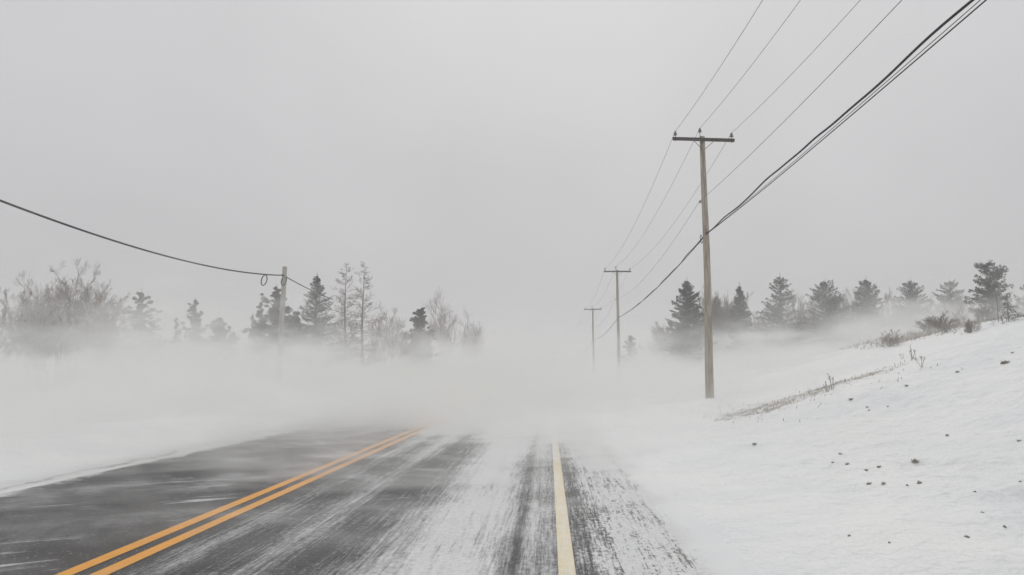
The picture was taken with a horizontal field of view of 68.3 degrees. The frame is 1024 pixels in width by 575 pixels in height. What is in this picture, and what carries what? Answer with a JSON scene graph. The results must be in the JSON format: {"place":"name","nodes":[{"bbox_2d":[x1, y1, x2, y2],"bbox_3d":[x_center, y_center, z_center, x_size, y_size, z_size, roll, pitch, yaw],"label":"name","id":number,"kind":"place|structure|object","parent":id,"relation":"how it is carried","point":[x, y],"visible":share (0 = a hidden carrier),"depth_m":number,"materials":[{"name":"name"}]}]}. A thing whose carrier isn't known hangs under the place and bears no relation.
{"place":"outdoors","nodes":[
{"label":"outdoors","id":0,"kind":"place"},
{"bbox_2d":[0,379,759,574],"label":"road","id":1,"kind":"structure","parent":0,"point":[470,492],"depth_m":8.91,"materials":[{"name":"grey asphalt"}]},
{"bbox_2d":[0,379,521,493],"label":"edge line marking","id":2,"kind":"object","parent":1,"relation":"on","point":[182,453],"visible":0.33,"depth_m":13.38,"materials":[{"name":"white paint"}]},
{"bbox_2d":[55,379,535,574],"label":"line marking","id":3,"kind":"object","parent":1,"relation":"on","point":[110,569],"visible":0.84,"depth_m":8.01,"materials":[{"name":"yellow paint"}]},
{"bbox_2d":[549,379,575,574],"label":"edge line marking","id":4,"kind":"object","parent":1,"relation":"on","point":[566,565],"visible":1,"depth_m":7.98,"materials":[{"name":"beige paint"}]},
{"bbox_2d":[0,317,1023,574],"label":"ground","id":5,"kind":"structure","parent":0,"point":[790,491],"depth_m":14.77,"materials":[{"name":"white snow"}]},
{"bbox_2d":[0,306,18,362],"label":"bare tree","id":6,"kind":"object","parent":5,"relation":"on","point":[6,344],"visible":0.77,"depth_m":48.21,"materials":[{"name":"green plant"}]},
{"bbox_2d":[0,271,54,388],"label":"bare tree","id":7,"kind":"object","parent":5,"relation":"on","point":[27,371],"visible":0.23,"depth_m":49.19,"materials":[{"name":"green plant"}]},
{"bbox_2d":[0,290,112,392],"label":"bare tree","id":8,"kind":"object","parent":5,"relation":"on","point":[33,332],"visible":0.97,"depth_m":44.19,"materials":[{"name":"grey plant"}]},
{"bbox_2d":[20,258,130,390],"bbox_3d":[-28.010,2.347,46.970,6.495,8.559,5.618,1,-7,-12],"label":"bare tree","id":9,"kind":"object","parent":5,"relation":"on","point":[58,298],"visible":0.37,"depth_m":47.23,"materials":[{"name":"grey plant"}]},
{"bbox_2d":[68,283,132,393],"bbox_3d":[-24.745,3.017,45.344,3.686,7.098,2.838,3,-7,-25],"label":"bare tree","id":10,"kind":"object","parent":5,"relation":"on","point":[105,321],"visible":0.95,"depth_m":45.08,"materials":[{"name":"grey plant"}]},
{"bbox_2d":[117,291,163,384],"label":"pine tree","id":11,"kind":"object","parent":5,"relation":"on","point":[138,346],"visible":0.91,"depth_m":67.30,"materials":[{"name":"grey plant"}]},
{"bbox_2d":[164,316,181,383],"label":"pine tree","id":12,"kind":"object","parent":5,"relation":"on","point":[173,363],"visible":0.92,"depth_m":75.34,"materials":[{"name":"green plant"}]},
{"bbox_2d":[172,300,214,384],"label":"pine tree","id":13,"kind":"object","parent":5,"relation":"on","point":[194,347],"visible":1,"depth_m":73.24,"materials":[{"name":"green plant"}]},
{"bbox_2d":[197,317,240,384],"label":"pine tree","id":14,"kind":"object","parent":5,"relation":"on","point":[222,359],"visible":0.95,"depth_m":74.96,"materials":[{"name":"grey plant"}]},
{"bbox_2d":[242,313,260,385],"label":"spruce tree","id":15,"kind":"object","parent":5,"relation":"on","point":[249,370],"visible":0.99,"depth_m":67.89,"materials":[{"name":"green plant"}]},
{"bbox_2d":[243,302,275,385],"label":"pine tree","id":16,"kind":"object","parent":5,"relation":"on","point":[260,345],"visible":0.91,"depth_m":68.92,"materials":[{"name":"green plant"}]},
{"bbox_2d":[241,286,301,385],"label":"pine tree","id":17,"kind":"object","parent":5,"relation":"on","point":[273,314],"visible":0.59,"depth_m":70.81,"materials":[{"name":"grey plant"}]},
{"bbox_2d":[275,266,286,393],"bbox_3d":[-15.202,3.000,49.743,0.397,8.835,0.460,1,-6,3],"label":"utility pole","id":18,"kind":"object","parent":5,"relation":"on","point":[278,389],"visible":0.98,"depth_m":49.62,"materials":[{"name":"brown wood"}]},
{"bbox_2d":[0,199,332,299],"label":"communication cable","id":19,"kind":"object","parent":18,"relation":"attached to","point":[34,213],"visible":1,"depth_m":31.69,"materials":[{"name":"black rubber"}]},
{"bbox_2d":[267,319,309,383],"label":"bare tree","id":20,"kind":"object","parent":5,"relation":"on","point":[285,362],"visible":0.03,"depth_m":78.38,"materials":[{"name":"grey plant"}]},
{"bbox_2d":[283,308,318,385],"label":"pine tree","id":21,"kind":"object","parent":5,"relation":"on","point":[296,313],"visible":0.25,"depth_m":73.86,"materials":[{"name":"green plant"}]},
{"bbox_2d":[284,274,341,385],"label":"spruce tree","id":22,"kind":"object","parent":5,"relation":"on","point":[313,344],"visible":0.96,"depth_m":72.56,"materials":[{"name":"grey plant"}]},
{"bbox_2d":[307,313,359,385],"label":"bare tree","id":23,"kind":"object","parent":5,"relation":"on","point":[332,342],"visible":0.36,"depth_m":73.96,"materials":[{"name":"grey plant"}]},
{"bbox_2d":[326,265,363,385],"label":"larch tree","id":24,"kind":"object","parent":5,"relation":"on","point":[343,303],"visible":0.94,"depth_m":70.62,"materials":[{"name":"grey plant"}]},
{"bbox_2d":[336,262,386,387],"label":"larch tree","id":25,"kind":"object","parent":5,"relation":"on","point":[362,364],"visible":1,"depth_m":69.55,"materials":[{"name":"grey plant"}]},
{"bbox_2d":[363,307,415,386],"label":"bare tree","id":26,"kind":"object","parent":5,"relation":"on","point":[376,338],"visible":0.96,"depth_m":70.93,"materials":[{"name":"grey plant"}]},
{"bbox_2d":[393,322,429,385],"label":"bare tree","id":27,"kind":"object","parent":5,"relation":"on","point":[421,341],"visible":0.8,"depth_m":80.01,"materials":[{"name":"grey plant"}]},
{"bbox_2d":[402,307,439,384],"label":"pine tree","id":28,"kind":"object","parent":5,"relation":"on","point":[421,320],"visible":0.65,"depth_m":84.17,"materials":[{"name":"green plant"}]},
{"bbox_2d":[422,287,467,380],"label":"bare tree","id":29,"kind":"object","parent":5,"relation":"on","point":[438,335],"visible":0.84,"depth_m":124.59,"materials":[{"name":"grey plant"}]},
{"bbox_2d":[454,311,484,380],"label":"bare tree","id":30,"kind":"object","parent":5,"relation":"on","point":[477,345],"visible":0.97,"depth_m":132.30,"materials":[{"name":"grey plant"}]},
{"bbox_2d":[584,306,601,382],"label":"utility pole","id":31,"kind":"object","parent":5,"relation":"on","point":[592,309],"visible":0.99,"depth_m":106.08,"materials":[{"name":"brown wood"}]},
{"bbox_2d":[604,266,630,388],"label":"utility pole","id":32,"kind":"object","parent":5,"relation":"on","point":[618,344],"visible":0.98,"depth_m":67.88,"materials":[{"name":"brown wood"}]},
{"bbox_2d":[620,335,643,383],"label":"pine tree","id":33,"kind":"object","parent":5,"relation":"on","point":[630,358],"visible":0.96,"depth_m":88.82,"materials":[{"name":"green plant"}]},
{"bbox_2d":[648,320,680,381],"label":"bare tree","id":34,"kind":"object","parent":5,"relation":"on","point":[661,344],"visible":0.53,"depth_m":82.55,"materials":[{"name":"grey plant"}]},
{"bbox_2d":[655,281,722,380],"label":"spruce tree","id":35,"kind":"object","parent":5,"relation":"on","point":[685,360],"visible":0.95,"depth_m":78.60,"materials":[{"name":"grey plant"}]},
{"bbox_2d":[672,128,734,398],"bbox_3d":[7.711,-0.765,29.910,2.463,11.388,0.419,0,-7,3],"label":"utility pole","id":36,"kind":"object","parent":5,"relation":"on","point":[709,385],"visible":0.98,"depth_m":29.84,"materials":[{"name":"brown wood"}]},
{"bbox_2d":[580,0,762,321],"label":"power wire","id":37,"kind":"object","parent":36,"relation":"attached to","point":[685,117],"visible":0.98,"depth_m":26.71,"materials":[{"name":"metal"}]},
{"bbox_2d":[582,1,799,325],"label":"power wire","id":38,"kind":"object","parent":36,"relation":"attached to","point":[708,118],"visible":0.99,"depth_m":26.47,"materials":[{"name":"metal"}]},
{"bbox_2d":[588,0,859,326],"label":"power wire","id":39,"kind":"object","parent":36,"relation":"attached to","point":[752,113],"visible":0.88,"depth_m":25.23,"materials":[{"name":"metal"}]},
{"bbox_2d":[585,0,901,339],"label":"power wire","id":40,"kind":"object","parent":36,"relation":"attached to","point":[766,138],"visible":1,"depth_m":17.47,"materials":[{"name":"metal"}]},
{"bbox_2d":[586,0,973,348],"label":"communication cable","id":41,"kind":"object","parent":36,"relation":"attached to","point":[900,63],"visible":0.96,"depth_m":15.62,"materials":[{"name":"black rubber"}]},
{"bbox_2d":[618,0,986,317],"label":"communication cable","id":42,"kind":"object","parent":36,"relation":"attached to","point":[971,12],"visible":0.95,"depth_m":15.10,"materials":[{"name":"black rubber"}]},
{"bbox_2d":[639,0,979,303],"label":"communication cable","id":43,"kind":"object","parent":36,"relation":"attached to","point":[865,99],"visible":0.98,"depth_m":14.61,"materials":[{"name":"black rubber"}]},
{"bbox_2d":[698,298,728,376],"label":"bare tree","id":44,"kind":"object","parent":5,"relation":"on","point":[714,372],"visible":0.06,"depth_m":90.40,"materials":[{"name":"grey plant"}]},
{"bbox_2d":[695,283,753,375],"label":"bare tree","id":45,"kind":"object","parent":5,"relation":"on","point":[720,325],"visible":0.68,"depth_m":86.49,"materials":[{"name":"grey plant"}]},
{"bbox_2d":[721,283,762,373],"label":"spruce tree","id":46,"kind":"object","parent":5,"relation":"on","point":[740,353],"visible":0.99,"depth_m":75.50,"materials":[{"name":"green plant"}]},
{"bbox_2d":[730,299,791,366],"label":"bare tree","id":47,"kind":"object","parent":5,"relation":"on","point":[763,327],"visible":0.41,"depth_m":86.23,"materials":[{"name":"grey plant"}]},
{"bbox_2d":[751,275,814,367],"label":"spruce tree","id":48,"kind":"object","parent":5,"relation":"on","point":[783,338],"visible":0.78,"depth_m":80.25,"materials":[{"name":"grey plant"}]},
{"bbox_2d":[782,289,851,329],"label":"bare tree","id":49,"kind":"object","parent":5,"relation":"on","point":[798,315],"visible":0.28,"depth_m":93.19,"materials":[{"name":"grey plant"}]},
{"bbox_2d":[792,279,854,356],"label":"spruce tree","id":50,"kind":"object","parent":5,"relation":"on","point":[826,345],"visible":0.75,"depth_m":85.92,"materials":[{"name":"green plant"}]},
{"bbox_2d":[829,286,861,338],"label":"bare tree","id":51,"kind":"object","parent":5,"relation":"on","point":[847,316],"visible":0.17,"depth_m":95.87,"materials":[{"name":"grey plant"}]},
{"bbox_2d":[844,278,890,345],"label":"spruce tree","id":52,"kind":"object","parent":5,"relation":"on","point":[863,313],"visible":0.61,"depth_m":82.15,"materials":[{"name":"green plant"}]},
{"bbox_2d":[853,286,925,336],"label":"bare tree","id":53,"kind":"object","parent":5,"relation":"on","point":[897,322],"visible":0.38,"depth_m":90.28,"materials":[{"name":"grey plant"}]},
{"bbox_2d":[880,327,902,347],"bbox_3d":[16.169,2.213,32.236,0.736,1.009,0.949,6,-9,-42],"label":"shrub","id":54,"kind":"object","parent":5,"relation":"on","point":[892,341],"visible":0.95,"depth_m":32.17,"materials":[{"name":"grey plant"}]},
{"bbox_2d":[889,280,932,335],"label":"spruce tree","id":55,"kind":"object","parent":5,"relation":"on","point":[912,293],"visible":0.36,"depth_m":93.68,"materials":[{"name":"green plant"}]},
{"bbox_2d":[891,292,965,330],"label":"bare tree","id":56,"kind":"object","parent":5,"relation":"on","point":[938,312],"visible":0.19,"depth_m":97.29,"materials":[{"name":"grey plant"}]},
{"bbox_2d":[913,315,951,330],"bbox_3d":[21.602,1.922,38.922,1.873,1.061,1.538,-4,-7,29],"label":"shrub","id":57,"kind":"object","parent":5,"relation":"on","point":[928,325],"visible":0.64,"depth_m":38.90,"materials":[{"name":"grey plant"}]},
{"bbox_2d":[925,310,965,333],"bbox_3d":[18.385,1.543,32.282,1.624,1.183,1.843,3,-7,-26],"label":"shrub","id":58,"kind":"object","parent":5,"relation":"on","point":[942,327],"visible":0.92,"depth_m":32.18,"materials":[{"name":"grey plant"}]},
{"bbox_2d":[932,279,973,322],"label":"spruce tree","id":59,"kind":"object","parent":5,"relation":"on","point":[948,297],"visible":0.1,"depth_m":99.47,"materials":[{"name":"green plant"}]},
{"bbox_2d":[947,302,969,324],"bbox_3d":[24.185,1.738,40.872,1.639,2.079,1.327,5,-8,-36],"label":"shrub","id":60,"kind":"object","parent":5,"relation":"on","point":[957,316],"visible":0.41,"depth_m":40.60,"materials":[{"name":"grey plant"}]},
{"bbox_2d":[964,318,981,332],"bbox_3d":[17.786,1.507,29.309,0.854,0.836,0.500,3,-7,-24],"label":"shrub","id":61,"kind":"object","parent":5,"relation":"on","point":[968,326],"visible":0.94,"depth_m":29.28,"materials":[{"name":"grey plant"}]},
{"bbox_2d":[943,291,1004,321],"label":"bare tree","id":62,"kind":"object","parent":5,"relation":"on","point":[964,313],"visible":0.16,"depth_m":96.54,"materials":[{"name":"grey plant"}]},
{"bbox_2d":[974,302,1000,321],"bbox_3d":[22.467,1.220,35.919,1.626,1.218,1.338,3,-7,-26],"label":"shrub","id":63,"kind":"object","parent":5,"relation":"on","point":[984,312],"visible":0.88,"depth_m":35.80,"materials":[{"name":"grey plant"}]},
{"bbox_2d":[964,260,1018,320],"bbox_3d":[27.178,0.896,42.957,3.010,5.029,2.896,-4,-8,34],"label":"spruce tree","id":64,"kind":"object","parent":5,"relation":"on","point":[990,280],"visible":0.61,"depth_m":42.90,"materials":[{"name":"green plant"}]},
{"bbox_2d":[985,296,1003,324],"bbox_3d":[19.359,1.019,30.234,0.463,1.328,0.762,4,-8,-33],"label":"spruce sapling","id":65,"kind":"object","parent":5,"relation":"on","point":[997,312],"visible":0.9,"depth_m":30.18,"materials":[{"name":"green plant"}]},
{"bbox_2d":[1000,294,1023,323],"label":"spruce sapling","id":66,"kind":"object","parent":5,"relation":"on","point":[1010,308],"visible":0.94,"depth_m":29.14,"materials":[{"name":"green plant"}]},
{"bbox_2d":[1013,284,1023,315],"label":"spruce tree","id":67,"kind":"object","parent":5,"relation":"on","point":[1020,304],"visible":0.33,"depth_m":50.71,"materials":[{"name":"green plant"}]},
{"bbox_2d":[0,0,1023,377],"label":"sky","id":68,"kind":"structure","parent":0,"point":[498,156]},
{"bbox_2d":[693,358,962,422],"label":"dead grass","id":69,"kind":"structure","parent":0,"point":[808,393],"depth_m":21.29,"materials":[{"name":"plant"}]},
{"bbox_2d":[811,312,1023,354],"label":"dead grass","id":70,"kind":"structure","parent":0,"point":[915,334],"depth_m":36.33,"materials":[{"name":"plant"}]}
]}

